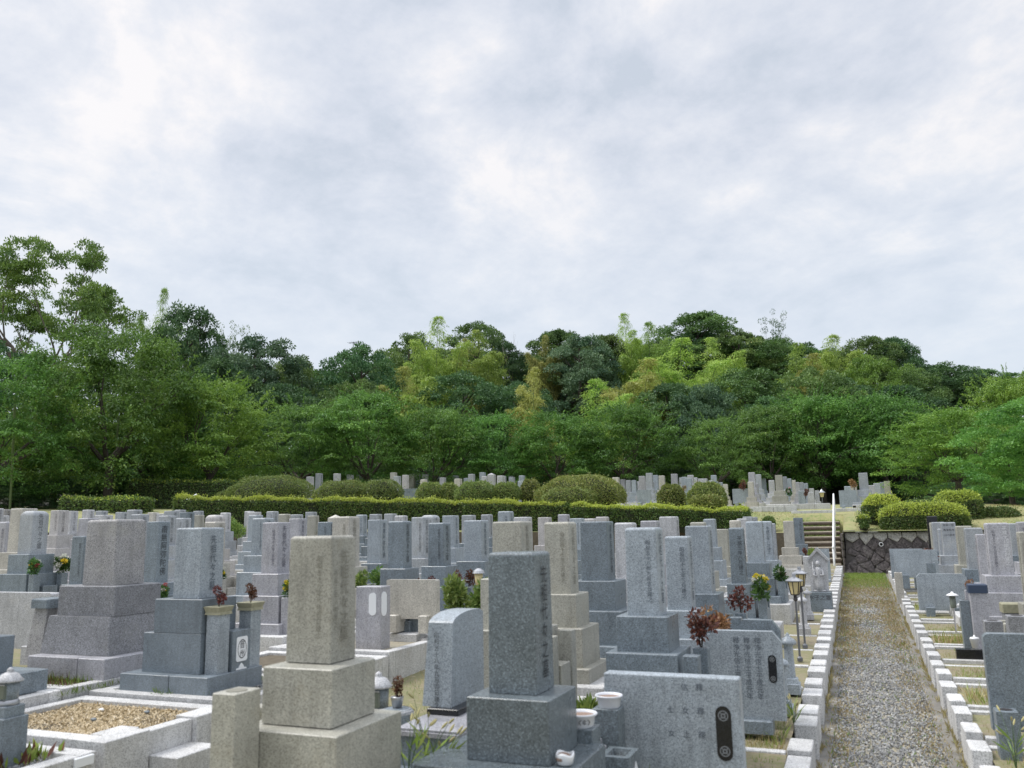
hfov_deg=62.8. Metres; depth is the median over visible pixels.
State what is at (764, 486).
gravestone
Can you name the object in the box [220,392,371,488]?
cherry tree
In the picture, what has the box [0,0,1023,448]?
sky
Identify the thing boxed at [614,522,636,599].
gravestone
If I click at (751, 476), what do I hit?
gravestone
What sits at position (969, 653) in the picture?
stone basin
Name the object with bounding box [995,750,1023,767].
weeds
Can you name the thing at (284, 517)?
gravestone
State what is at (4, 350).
evergreen tree
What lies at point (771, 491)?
gravestone
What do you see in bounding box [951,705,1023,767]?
plot kerb
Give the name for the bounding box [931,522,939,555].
gravestone
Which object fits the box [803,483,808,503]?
gravestone
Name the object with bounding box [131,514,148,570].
gravestone
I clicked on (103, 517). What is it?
gravestone
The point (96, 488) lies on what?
undergrowth shrub
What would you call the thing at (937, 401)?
evergreen tree
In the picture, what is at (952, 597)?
garden light
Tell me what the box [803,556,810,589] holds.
stone post
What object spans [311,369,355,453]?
broadleaf tree
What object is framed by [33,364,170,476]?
broadleaf tree
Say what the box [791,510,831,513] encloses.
plot kerb
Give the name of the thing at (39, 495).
undergrowth shrub
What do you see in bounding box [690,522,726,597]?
gravestone
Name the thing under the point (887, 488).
gravestone
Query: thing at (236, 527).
leafy shrub
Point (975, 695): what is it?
dry grass
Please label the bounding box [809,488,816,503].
gravestone
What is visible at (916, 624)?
plot kerb
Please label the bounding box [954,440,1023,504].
broadleaf tree
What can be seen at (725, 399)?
broadleaf tree
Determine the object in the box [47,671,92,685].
weeds
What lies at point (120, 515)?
gravestone
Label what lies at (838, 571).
plot kerb
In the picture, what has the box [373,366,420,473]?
bamboo
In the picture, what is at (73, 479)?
undergrowth shrub
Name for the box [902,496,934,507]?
clipped bush
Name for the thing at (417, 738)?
foxtail weed
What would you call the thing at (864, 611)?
gravel
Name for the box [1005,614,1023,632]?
flower stone
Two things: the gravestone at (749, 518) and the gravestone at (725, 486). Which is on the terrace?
the gravestone at (725, 486)
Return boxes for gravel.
[9,758,49,767]
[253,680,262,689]
[842,582,901,628]
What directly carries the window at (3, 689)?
in the grave lantern at (13, 726)
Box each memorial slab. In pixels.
[0,592,58,664]
[387,579,439,633]
[401,488,417,501]
[604,670,746,767]
[637,490,650,507]
[705,629,786,734]
[732,488,747,505]
[735,619,781,640]
[820,549,831,581]
[839,490,857,507]
[889,549,921,587]
[893,550,938,588]
[916,574,966,616]
[981,632,1023,734]
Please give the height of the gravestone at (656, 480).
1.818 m
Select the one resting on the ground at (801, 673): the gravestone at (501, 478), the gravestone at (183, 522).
the gravestone at (183, 522)
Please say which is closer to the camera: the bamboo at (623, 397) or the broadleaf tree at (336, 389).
the bamboo at (623, 397)
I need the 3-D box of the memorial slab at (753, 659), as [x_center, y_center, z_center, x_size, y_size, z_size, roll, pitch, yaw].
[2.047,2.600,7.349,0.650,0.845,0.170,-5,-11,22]
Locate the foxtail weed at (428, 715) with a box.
[408,693,454,756]
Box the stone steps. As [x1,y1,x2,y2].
[803,519,841,565]
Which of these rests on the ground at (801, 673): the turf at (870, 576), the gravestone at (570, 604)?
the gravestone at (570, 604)
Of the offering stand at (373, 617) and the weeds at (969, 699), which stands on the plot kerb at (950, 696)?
the weeds at (969, 699)
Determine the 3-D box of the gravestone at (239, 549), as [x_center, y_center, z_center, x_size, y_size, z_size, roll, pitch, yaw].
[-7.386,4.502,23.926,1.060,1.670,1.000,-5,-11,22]
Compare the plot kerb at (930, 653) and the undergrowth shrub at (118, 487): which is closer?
the plot kerb at (930, 653)
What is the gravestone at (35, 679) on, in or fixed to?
on the plot kerb at (40, 697)
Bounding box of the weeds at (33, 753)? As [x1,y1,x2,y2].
[0,738,64,767]
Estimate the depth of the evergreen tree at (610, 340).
70.49 m
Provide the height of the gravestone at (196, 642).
1.485 m
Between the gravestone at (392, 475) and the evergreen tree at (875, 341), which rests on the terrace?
the gravestone at (392, 475)
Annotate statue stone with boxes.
[806,547,833,611]
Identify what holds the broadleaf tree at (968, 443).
on the wooded hill
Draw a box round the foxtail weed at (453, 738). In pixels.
[419,724,466,754]
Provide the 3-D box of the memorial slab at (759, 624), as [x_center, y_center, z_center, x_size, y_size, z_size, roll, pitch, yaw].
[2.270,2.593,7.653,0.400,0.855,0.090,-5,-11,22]
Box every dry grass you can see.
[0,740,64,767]
[48,673,82,685]
[389,679,426,714]
[745,719,791,749]
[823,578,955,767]
[925,624,959,630]
[931,631,962,643]
[949,666,984,677]
[958,685,987,704]
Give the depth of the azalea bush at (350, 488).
31.97 m
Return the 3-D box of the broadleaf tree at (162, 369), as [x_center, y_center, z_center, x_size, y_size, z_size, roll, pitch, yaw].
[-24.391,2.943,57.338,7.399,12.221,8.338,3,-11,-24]
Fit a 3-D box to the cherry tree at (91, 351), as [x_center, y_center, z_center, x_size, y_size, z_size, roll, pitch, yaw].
[-18.835,1.580,40.351,10.747,9.761,10.638,-4,-11,19]
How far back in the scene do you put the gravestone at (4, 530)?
16.86 m
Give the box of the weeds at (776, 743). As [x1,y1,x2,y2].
[745,721,789,748]
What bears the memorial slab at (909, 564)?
on the ground at (980, 722)
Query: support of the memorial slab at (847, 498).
on the terrace
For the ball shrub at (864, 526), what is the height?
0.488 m
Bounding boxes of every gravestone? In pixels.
[0,508,3,521]
[0,508,37,573]
[0,511,67,591]
[0,522,9,552]
[0,634,47,694]
[3,515,9,521]
[4,509,10,521]
[23,519,160,680]
[46,510,72,572]
[61,536,86,585]
[62,518,98,583]
[68,511,77,536]
[82,510,94,517]
[94,515,112,519]
[95,511,107,514]
[115,512,126,518]
[119,527,264,695]
[126,510,141,518]
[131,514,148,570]
[144,521,173,597]
[148,512,158,521]
[156,513,163,521]
[159,516,175,581]
[164,511,178,517]
[175,518,190,544]
[180,512,194,527]
[193,511,203,514]
[194,515,203,527]
[204,522,235,595]
[205,515,236,575]
[209,535,400,767]
[220,513,236,559]
[229,518,273,622]
[232,512,260,563]
[235,515,262,573]
[235,522,289,651]
[236,511,253,551]
[266,511,278,521]
[278,514,290,521]
[289,519,306,543]
[291,514,302,518]
[305,512,316,535]
[306,477,313,498]
[307,516,318,535]
[314,473,322,493]
[318,522,332,535]
[328,515,340,521]
[332,516,374,625]
[333,473,340,480]
[355,521,427,641]
[356,515,367,556]
[359,514,381,565]
[361,520,387,583]
[384,514,396,521]
[390,472,396,479]
[393,476,400,494]
[395,516,407,520]
[401,608,483,767]
[402,475,408,488]
[409,474,415,488]
[411,551,605,767]
[412,517,429,578]
[421,523,473,611]
[422,515,439,522]
[440,477,445,485]
[442,515,463,564]
[454,479,461,490]
[456,520,488,587]
[459,515,475,546]
[468,474,474,481]
[479,472,485,480]
[480,521,592,701]
[481,514,492,553]
[487,473,495,490]
[497,476,504,484]
[498,511,513,521]
[509,477,514,482]
[514,517,532,544]
[519,475,524,480]
[534,517,551,550]
[544,522,605,696]
[558,514,569,521]
[570,518,584,579]
[578,521,627,657]
[584,519,596,521]
[596,517,615,572]
[606,527,711,674]
[612,477,628,505]
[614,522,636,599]
[620,479,625,490]
[626,480,631,500]
[628,480,636,504]
[630,476,652,505]
[640,521,667,606]
[646,473,656,507]
[653,475,658,492]
[657,476,664,492]
[659,516,679,562]
[665,536,709,653]
[671,474,677,487]
[681,477,686,491]
[685,478,691,494]
[685,526,747,632]
[687,475,693,484]
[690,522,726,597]
[703,519,730,591]
[711,475,716,482]
[717,529,730,576]
[723,484,733,506]
[724,528,783,637]
[729,520,747,561]
[737,519,746,554]
[742,472,765,506]
[743,517,752,520]
[745,482,758,508]
[745,521,794,624]
[755,474,765,502]
[762,478,767,497]
[762,521,799,609]
[765,480,774,505]
[770,475,790,504]
[772,523,803,596]
[779,521,803,578]
[782,477,787,489]
[787,479,791,501]
[790,480,795,503]
[793,482,806,503]
[793,518,807,555]
[798,491,805,503]
[799,482,803,490]
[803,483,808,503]
[807,492,814,503]
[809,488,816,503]
[815,490,820,502]
[852,473,871,507]
[869,485,874,493]
[873,483,880,493]
[880,482,884,493]
[884,481,891,494]
[926,516,936,548]
[929,523,933,549]
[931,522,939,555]
[937,529,942,563]
[938,522,958,573]
[948,528,982,616]
[952,534,988,625]
[954,526,971,573]
[964,523,1023,619]
[1001,532,1023,632]
[1008,523,1018,570]
[1014,522,1023,574]
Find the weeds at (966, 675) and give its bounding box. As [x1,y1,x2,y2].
[955,664,983,677]
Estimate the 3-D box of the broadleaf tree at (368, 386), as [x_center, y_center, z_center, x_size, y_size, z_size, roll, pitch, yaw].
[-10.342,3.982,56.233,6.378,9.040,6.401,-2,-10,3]
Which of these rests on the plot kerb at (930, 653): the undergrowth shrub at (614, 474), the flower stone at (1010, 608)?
the flower stone at (1010, 608)
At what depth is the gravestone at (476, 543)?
13.36 m
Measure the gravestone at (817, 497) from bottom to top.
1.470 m
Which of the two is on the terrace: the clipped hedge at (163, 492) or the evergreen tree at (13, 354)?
the clipped hedge at (163, 492)
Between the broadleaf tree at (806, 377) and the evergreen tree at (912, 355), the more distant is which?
the evergreen tree at (912, 355)
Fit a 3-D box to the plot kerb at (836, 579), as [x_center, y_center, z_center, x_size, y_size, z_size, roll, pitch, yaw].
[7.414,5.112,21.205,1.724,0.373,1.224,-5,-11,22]
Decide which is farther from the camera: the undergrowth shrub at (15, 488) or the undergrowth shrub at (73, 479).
the undergrowth shrub at (73, 479)
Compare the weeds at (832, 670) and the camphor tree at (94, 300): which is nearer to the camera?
the weeds at (832, 670)
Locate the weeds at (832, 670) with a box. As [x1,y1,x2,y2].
[816,576,844,767]
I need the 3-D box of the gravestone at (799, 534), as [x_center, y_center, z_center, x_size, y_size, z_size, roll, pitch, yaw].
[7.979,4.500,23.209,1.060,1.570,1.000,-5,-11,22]
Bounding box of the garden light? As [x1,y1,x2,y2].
[946,592,958,632]
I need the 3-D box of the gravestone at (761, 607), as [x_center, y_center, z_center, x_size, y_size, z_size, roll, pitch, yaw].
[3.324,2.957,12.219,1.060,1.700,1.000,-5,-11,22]
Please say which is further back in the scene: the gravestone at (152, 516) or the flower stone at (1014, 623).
the gravestone at (152, 516)
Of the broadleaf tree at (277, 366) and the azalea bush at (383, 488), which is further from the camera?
the broadleaf tree at (277, 366)
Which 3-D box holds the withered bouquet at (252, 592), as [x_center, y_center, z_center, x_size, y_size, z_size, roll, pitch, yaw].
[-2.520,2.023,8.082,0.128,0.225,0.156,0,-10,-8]
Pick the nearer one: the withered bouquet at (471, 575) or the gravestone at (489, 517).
the withered bouquet at (471, 575)
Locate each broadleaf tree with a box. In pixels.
[1,415,86,505]
[23,422,135,494]
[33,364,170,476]
[82,429,192,487]
[98,338,201,477]
[158,419,251,478]
[244,361,305,394]
[308,378,400,479]
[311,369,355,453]
[363,355,415,383]
[450,349,487,367]
[640,339,699,379]
[671,381,758,483]
[682,342,749,379]
[752,364,877,495]
[762,343,823,363]
[840,354,923,440]
[934,396,1023,494]
[941,416,1021,464]
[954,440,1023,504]
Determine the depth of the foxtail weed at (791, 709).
7.64 m
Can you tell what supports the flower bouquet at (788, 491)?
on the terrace
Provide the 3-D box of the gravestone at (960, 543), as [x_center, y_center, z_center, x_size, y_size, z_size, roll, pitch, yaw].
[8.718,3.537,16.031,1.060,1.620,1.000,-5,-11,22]
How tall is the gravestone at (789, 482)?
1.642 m
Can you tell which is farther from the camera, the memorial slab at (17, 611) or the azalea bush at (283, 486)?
the azalea bush at (283, 486)
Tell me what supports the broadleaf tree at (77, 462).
on the terrace
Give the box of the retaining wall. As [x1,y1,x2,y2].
[840,530,983,573]
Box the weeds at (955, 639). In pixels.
[929,631,962,643]
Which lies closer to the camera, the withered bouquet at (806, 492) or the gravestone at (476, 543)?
the gravestone at (476, 543)
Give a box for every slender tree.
[92,320,132,367]
[218,320,249,417]
[758,308,789,370]
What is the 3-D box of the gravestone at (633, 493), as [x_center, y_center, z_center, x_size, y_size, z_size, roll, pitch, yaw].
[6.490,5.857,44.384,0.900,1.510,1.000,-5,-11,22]
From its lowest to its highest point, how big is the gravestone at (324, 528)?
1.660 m
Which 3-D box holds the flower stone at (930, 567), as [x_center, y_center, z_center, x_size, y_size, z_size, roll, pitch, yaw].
[8.457,3.986,16.862,0.170,0.771,0.170,-5,-11,22]
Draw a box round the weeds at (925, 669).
[888,579,967,767]
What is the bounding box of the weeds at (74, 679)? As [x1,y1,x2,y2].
[48,674,92,682]
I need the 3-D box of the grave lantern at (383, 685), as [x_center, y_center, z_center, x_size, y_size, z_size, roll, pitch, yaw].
[-1.123,2.895,7.034,0.260,0.930,0.260,-5,-11,22]
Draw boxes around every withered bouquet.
[213,584,227,606]
[245,583,256,600]
[391,676,403,696]
[455,570,462,578]
[464,569,474,586]
[684,606,719,646]
[699,604,730,628]
[725,585,754,612]
[739,480,745,490]
[803,489,808,498]
[848,479,857,489]
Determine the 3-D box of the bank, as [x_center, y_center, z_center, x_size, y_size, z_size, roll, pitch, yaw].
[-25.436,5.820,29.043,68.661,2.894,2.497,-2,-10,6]
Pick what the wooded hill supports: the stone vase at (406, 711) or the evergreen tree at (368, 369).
the evergreen tree at (368, 369)
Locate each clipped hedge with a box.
[56,492,156,513]
[125,476,241,508]
[171,492,568,531]
[568,500,752,532]
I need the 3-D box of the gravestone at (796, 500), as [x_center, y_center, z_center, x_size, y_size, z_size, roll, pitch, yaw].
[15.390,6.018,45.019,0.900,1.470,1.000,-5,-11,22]
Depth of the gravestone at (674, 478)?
37.62 m
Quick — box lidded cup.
[969,635,979,647]
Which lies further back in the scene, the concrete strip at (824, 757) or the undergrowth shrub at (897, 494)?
the undergrowth shrub at (897, 494)
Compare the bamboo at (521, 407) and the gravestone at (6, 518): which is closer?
the gravestone at (6, 518)
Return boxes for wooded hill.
[0,370,1019,505]
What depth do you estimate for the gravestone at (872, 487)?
32.77 m
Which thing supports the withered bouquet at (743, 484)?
on the gravestone at (751, 500)
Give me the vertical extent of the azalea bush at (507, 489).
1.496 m
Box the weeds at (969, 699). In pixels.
[963,680,987,704]
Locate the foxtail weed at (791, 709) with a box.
[786,694,803,724]
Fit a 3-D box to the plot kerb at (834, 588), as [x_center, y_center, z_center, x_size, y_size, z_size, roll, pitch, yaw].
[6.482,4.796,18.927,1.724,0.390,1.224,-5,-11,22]
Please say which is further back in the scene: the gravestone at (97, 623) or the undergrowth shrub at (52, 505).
the undergrowth shrub at (52, 505)
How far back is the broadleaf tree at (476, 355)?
76.74 m
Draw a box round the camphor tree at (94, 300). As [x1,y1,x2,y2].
[0,235,148,505]
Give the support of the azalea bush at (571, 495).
on the terrace
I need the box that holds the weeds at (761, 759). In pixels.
[746,753,781,767]
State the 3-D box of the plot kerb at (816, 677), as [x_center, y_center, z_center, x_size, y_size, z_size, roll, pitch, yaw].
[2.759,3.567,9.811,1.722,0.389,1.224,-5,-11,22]
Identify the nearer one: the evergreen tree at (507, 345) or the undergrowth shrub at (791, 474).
the undergrowth shrub at (791, 474)
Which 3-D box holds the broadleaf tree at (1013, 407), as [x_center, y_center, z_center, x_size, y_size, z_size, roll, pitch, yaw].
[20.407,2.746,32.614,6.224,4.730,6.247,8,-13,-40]
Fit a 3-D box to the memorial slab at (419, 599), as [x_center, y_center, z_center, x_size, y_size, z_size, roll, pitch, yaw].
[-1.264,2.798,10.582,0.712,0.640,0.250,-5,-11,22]
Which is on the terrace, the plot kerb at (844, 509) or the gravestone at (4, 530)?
the plot kerb at (844, 509)
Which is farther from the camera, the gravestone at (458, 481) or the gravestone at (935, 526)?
the gravestone at (458, 481)
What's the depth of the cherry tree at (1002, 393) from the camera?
49.37 m
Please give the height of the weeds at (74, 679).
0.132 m
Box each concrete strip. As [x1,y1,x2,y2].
[816,575,847,767]
[883,574,966,767]
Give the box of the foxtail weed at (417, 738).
[401,708,436,767]
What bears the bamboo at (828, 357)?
on the wooded hill
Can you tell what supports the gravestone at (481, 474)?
on the terrace
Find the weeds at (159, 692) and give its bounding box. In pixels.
[115,688,172,693]
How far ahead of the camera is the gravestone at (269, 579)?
10.82 m
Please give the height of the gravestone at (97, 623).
1.512 m
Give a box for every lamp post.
[473,568,484,584]
[785,573,802,661]
[791,567,807,647]
[818,489,824,502]
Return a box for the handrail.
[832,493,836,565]
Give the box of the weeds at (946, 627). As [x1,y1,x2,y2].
[926,622,961,630]
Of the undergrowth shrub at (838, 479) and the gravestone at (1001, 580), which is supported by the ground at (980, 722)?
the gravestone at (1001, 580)
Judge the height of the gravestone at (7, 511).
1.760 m
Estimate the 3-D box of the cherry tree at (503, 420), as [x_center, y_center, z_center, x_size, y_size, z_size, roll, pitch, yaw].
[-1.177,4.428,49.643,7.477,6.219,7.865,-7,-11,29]
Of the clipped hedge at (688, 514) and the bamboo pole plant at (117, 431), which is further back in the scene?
the bamboo pole plant at (117, 431)
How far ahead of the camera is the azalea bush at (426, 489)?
31.57 m
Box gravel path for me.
[832,574,948,767]
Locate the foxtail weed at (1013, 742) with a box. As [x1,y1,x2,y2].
[993,705,1023,767]
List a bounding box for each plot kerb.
[19,689,61,707]
[22,743,95,767]
[25,695,211,767]
[47,677,119,699]
[89,674,262,704]
[259,651,387,678]
[269,638,426,682]
[745,715,820,767]
[751,506,796,511]
[768,503,830,508]
[782,636,832,669]
[784,625,834,647]
[784,755,811,767]
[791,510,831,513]
[792,614,835,636]
[794,688,824,743]
[795,650,829,684]
[798,605,836,625]
[801,666,827,706]
[829,582,840,596]
[829,586,840,602]
[831,569,842,579]
[831,573,842,583]
[831,577,841,588]
[832,592,838,608]
[833,599,837,619]
[836,508,860,511]
[890,574,913,588]
[892,579,913,590]
[895,588,916,594]
[900,590,917,607]
[900,596,918,614]
[903,602,947,622]
[907,610,953,631]
[911,619,961,646]
[916,630,962,661]
[922,644,983,677]
[930,660,985,695]
[938,681,988,728]
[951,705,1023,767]
[966,739,1023,767]
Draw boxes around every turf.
[729,505,1022,531]
[739,504,1023,531]
[843,572,889,588]
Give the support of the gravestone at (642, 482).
on the terrace
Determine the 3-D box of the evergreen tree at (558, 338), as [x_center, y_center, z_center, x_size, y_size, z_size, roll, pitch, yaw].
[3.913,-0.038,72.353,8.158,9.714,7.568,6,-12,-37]
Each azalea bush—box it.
[212,491,233,496]
[224,473,314,500]
[311,478,366,501]
[358,477,404,501]
[413,481,443,502]
[441,481,459,500]
[452,478,495,500]
[492,480,522,503]
[520,476,541,501]
[533,472,629,504]
[541,484,598,506]
[654,483,686,507]
[683,479,729,505]
[687,491,725,508]
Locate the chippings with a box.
[28,701,188,735]
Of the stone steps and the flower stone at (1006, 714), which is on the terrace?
the stone steps
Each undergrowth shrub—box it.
[0,479,15,506]
[0,480,46,508]
[4,461,68,505]
[17,478,87,508]
[48,483,102,502]
[65,461,138,499]
[101,476,140,497]
[195,470,234,480]
[228,461,251,479]
[257,466,305,479]
[400,465,447,481]
[446,465,496,483]
[495,466,540,485]
[536,465,576,486]
[590,468,632,479]
[628,464,670,484]
[666,467,729,486]
[727,468,755,495]
[767,468,815,488]
[807,474,857,487]
[844,475,894,487]
[890,479,939,499]
[923,482,992,503]
[964,476,1023,503]
[988,479,1023,504]
[1002,495,1023,505]
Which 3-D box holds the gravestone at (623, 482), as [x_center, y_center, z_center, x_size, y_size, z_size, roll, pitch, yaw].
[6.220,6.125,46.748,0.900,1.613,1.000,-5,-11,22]
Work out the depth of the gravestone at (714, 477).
39.02 m
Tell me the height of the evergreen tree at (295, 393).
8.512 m
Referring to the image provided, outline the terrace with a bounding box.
[3,504,1023,573]
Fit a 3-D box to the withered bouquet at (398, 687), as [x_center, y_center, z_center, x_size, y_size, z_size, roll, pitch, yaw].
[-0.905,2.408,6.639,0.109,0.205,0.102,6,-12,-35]
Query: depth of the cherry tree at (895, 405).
52.22 m
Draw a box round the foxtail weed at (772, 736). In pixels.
[764,715,792,740]
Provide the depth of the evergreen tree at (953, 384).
67.48 m
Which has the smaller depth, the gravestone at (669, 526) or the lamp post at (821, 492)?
the gravestone at (669, 526)
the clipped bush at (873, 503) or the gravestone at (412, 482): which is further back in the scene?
the gravestone at (412, 482)
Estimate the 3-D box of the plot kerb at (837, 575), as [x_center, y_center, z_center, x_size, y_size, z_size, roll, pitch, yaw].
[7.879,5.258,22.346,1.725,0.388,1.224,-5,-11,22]
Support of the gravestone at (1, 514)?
on the ground at (801, 673)
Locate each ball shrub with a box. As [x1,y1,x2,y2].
[760,514,778,524]
[853,510,873,532]
[856,519,869,532]
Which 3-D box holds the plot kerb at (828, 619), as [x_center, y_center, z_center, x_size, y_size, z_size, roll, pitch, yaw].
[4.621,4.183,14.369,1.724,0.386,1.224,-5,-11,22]
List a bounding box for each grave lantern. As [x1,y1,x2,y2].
[0,667,28,767]
[375,671,392,708]
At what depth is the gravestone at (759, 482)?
41.79 m
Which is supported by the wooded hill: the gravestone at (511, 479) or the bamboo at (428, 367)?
the bamboo at (428, 367)
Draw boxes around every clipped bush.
[858,491,900,531]
[875,499,972,531]
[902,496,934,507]
[931,488,986,518]
[980,503,1023,530]
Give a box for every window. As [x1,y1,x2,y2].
[0,684,6,699]
[375,691,379,707]
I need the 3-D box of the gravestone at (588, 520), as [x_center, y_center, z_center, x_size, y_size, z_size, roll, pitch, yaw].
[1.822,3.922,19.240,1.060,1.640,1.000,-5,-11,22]
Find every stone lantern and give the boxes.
[782,632,801,694]
[783,659,793,716]
[797,595,810,635]
[803,588,813,619]
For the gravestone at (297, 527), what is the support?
on the ground at (801, 673)
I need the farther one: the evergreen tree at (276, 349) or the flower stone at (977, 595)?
the evergreen tree at (276, 349)
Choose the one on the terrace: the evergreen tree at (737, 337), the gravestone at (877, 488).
the gravestone at (877, 488)
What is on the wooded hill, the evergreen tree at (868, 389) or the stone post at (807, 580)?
the evergreen tree at (868, 389)
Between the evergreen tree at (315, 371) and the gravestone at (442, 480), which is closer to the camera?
the gravestone at (442, 480)
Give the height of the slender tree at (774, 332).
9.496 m
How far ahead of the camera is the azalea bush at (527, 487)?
30.77 m
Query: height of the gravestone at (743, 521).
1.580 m
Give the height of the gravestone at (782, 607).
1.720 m
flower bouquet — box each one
[26,556,43,574]
[53,553,70,572]
[160,583,170,597]
[222,567,226,578]
[281,579,288,597]
[355,569,368,586]
[367,565,382,584]
[750,573,770,601]
[772,563,789,581]
[785,487,792,495]
[807,548,814,555]
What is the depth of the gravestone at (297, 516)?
20.30 m
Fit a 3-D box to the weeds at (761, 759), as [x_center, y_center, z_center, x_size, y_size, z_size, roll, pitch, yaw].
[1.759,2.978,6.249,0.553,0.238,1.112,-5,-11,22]
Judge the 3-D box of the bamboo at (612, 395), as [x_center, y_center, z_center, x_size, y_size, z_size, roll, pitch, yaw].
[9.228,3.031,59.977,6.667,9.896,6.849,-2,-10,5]
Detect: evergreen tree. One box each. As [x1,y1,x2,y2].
[0,340,64,468]
[0,352,104,499]
[127,298,232,470]
[165,354,270,472]
[170,339,225,417]
[201,332,325,474]
[220,382,339,482]
[229,353,280,415]
[262,369,324,412]
[272,354,335,473]
[312,341,410,469]
[337,356,410,402]
[365,331,448,427]
[406,369,514,487]
[441,320,515,397]
[474,380,560,483]
[480,340,527,431]
[518,328,595,418]
[527,354,591,402]
[539,333,625,435]
[566,333,634,420]
[612,345,675,375]
[614,381,720,482]
[646,310,759,380]
[646,330,734,380]
[690,365,804,470]
[694,328,789,411]
[719,395,838,485]
[730,336,829,412]
[783,347,842,370]
[792,376,905,481]
[829,335,906,383]
[838,384,965,481]
[862,336,938,396]
[879,367,957,425]
[882,357,932,367]
[917,360,997,420]
[935,368,1021,410]
[988,374,1023,477]
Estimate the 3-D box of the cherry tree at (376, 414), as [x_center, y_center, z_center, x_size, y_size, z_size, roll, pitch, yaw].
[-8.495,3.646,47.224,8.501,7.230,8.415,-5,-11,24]
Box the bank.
[48,532,784,559]
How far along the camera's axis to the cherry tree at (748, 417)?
51.38 m
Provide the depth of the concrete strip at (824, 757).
8.88 m
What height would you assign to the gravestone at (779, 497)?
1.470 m
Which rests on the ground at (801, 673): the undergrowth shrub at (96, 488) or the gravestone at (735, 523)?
the gravestone at (735, 523)
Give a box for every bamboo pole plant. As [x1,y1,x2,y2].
[8,397,15,509]
[113,416,119,494]
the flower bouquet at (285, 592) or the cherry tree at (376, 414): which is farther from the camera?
the cherry tree at (376, 414)
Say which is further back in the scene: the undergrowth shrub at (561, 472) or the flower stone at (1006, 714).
the undergrowth shrub at (561, 472)
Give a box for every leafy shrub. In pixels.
[231,517,246,539]
[441,572,473,608]
[468,577,487,608]
[576,693,597,709]
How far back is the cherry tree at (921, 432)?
41.28 m
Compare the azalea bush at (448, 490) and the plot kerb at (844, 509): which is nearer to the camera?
the plot kerb at (844, 509)
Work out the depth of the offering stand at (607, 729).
5.38 m
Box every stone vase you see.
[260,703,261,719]
[383,695,413,724]
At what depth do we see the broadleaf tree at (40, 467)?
50.93 m
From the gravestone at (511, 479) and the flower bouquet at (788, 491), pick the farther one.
the gravestone at (511, 479)
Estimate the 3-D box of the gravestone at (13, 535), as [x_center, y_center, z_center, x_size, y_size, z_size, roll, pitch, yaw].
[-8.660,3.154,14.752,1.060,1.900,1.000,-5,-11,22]
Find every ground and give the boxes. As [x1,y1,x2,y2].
[12,564,836,767]
[906,578,1023,767]
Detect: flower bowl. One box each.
[576,709,597,728]
[595,692,622,708]
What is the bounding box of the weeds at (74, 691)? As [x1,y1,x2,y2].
[56,680,118,699]
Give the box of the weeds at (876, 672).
[824,580,958,767]
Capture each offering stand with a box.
[356,585,389,649]
[577,705,639,767]
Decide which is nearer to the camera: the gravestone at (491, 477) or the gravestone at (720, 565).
the gravestone at (720, 565)
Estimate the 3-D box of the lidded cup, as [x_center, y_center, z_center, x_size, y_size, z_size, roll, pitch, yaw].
[5.930,3.299,10.740,0.124,0.160,0.121,-5,-11,22]
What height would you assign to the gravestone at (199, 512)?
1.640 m
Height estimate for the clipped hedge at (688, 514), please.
1.336 m
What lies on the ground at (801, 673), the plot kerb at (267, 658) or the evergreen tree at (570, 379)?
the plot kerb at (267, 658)
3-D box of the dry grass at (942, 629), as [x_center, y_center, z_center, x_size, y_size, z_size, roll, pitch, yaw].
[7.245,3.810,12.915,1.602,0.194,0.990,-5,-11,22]
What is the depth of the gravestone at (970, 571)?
14.69 m
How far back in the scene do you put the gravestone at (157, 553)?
13.19 m
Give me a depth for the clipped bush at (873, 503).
26.73 m
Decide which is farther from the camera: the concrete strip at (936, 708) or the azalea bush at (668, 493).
the azalea bush at (668, 493)
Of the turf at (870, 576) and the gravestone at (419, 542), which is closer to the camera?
the gravestone at (419, 542)
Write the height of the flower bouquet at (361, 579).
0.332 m
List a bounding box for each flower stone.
[894,572,904,603]
[925,562,935,573]
[958,600,972,647]
[966,583,989,648]
[982,620,1003,632]
[993,707,1023,760]
[999,602,1018,619]
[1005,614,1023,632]
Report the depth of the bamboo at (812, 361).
64.33 m
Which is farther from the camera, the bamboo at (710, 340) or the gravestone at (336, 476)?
the bamboo at (710, 340)
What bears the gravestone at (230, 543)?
on the ground at (801, 673)
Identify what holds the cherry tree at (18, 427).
on the terrace
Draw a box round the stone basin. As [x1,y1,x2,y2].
[955,648,983,659]
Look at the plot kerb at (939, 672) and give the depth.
9.44 m
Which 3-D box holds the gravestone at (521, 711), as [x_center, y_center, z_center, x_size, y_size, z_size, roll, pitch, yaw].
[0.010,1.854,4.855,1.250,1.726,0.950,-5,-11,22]
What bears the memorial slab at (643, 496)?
on the terrace
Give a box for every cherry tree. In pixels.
[0,346,106,497]
[0,393,145,507]
[2,310,225,497]
[75,409,240,496]
[119,366,289,484]
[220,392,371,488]
[293,384,432,486]
[365,400,500,488]
[431,406,556,483]
[496,406,627,484]
[560,393,697,486]
[670,411,771,489]
[711,398,826,492]
[752,382,899,502]
[800,383,957,493]
[869,398,1023,497]
[945,364,1023,500]
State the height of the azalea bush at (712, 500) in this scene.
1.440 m
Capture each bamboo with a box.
[135,287,184,416]
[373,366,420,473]
[393,376,478,473]
[403,316,473,470]
[441,338,483,455]
[449,329,510,442]
[504,366,562,483]
[524,335,564,412]
[552,378,634,486]
[594,358,678,478]
[603,313,648,402]
[628,337,734,462]
[630,321,673,400]
[694,337,747,410]
[772,342,815,394]
[783,353,831,421]
[801,334,873,450]
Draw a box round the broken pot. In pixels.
[555,750,574,765]

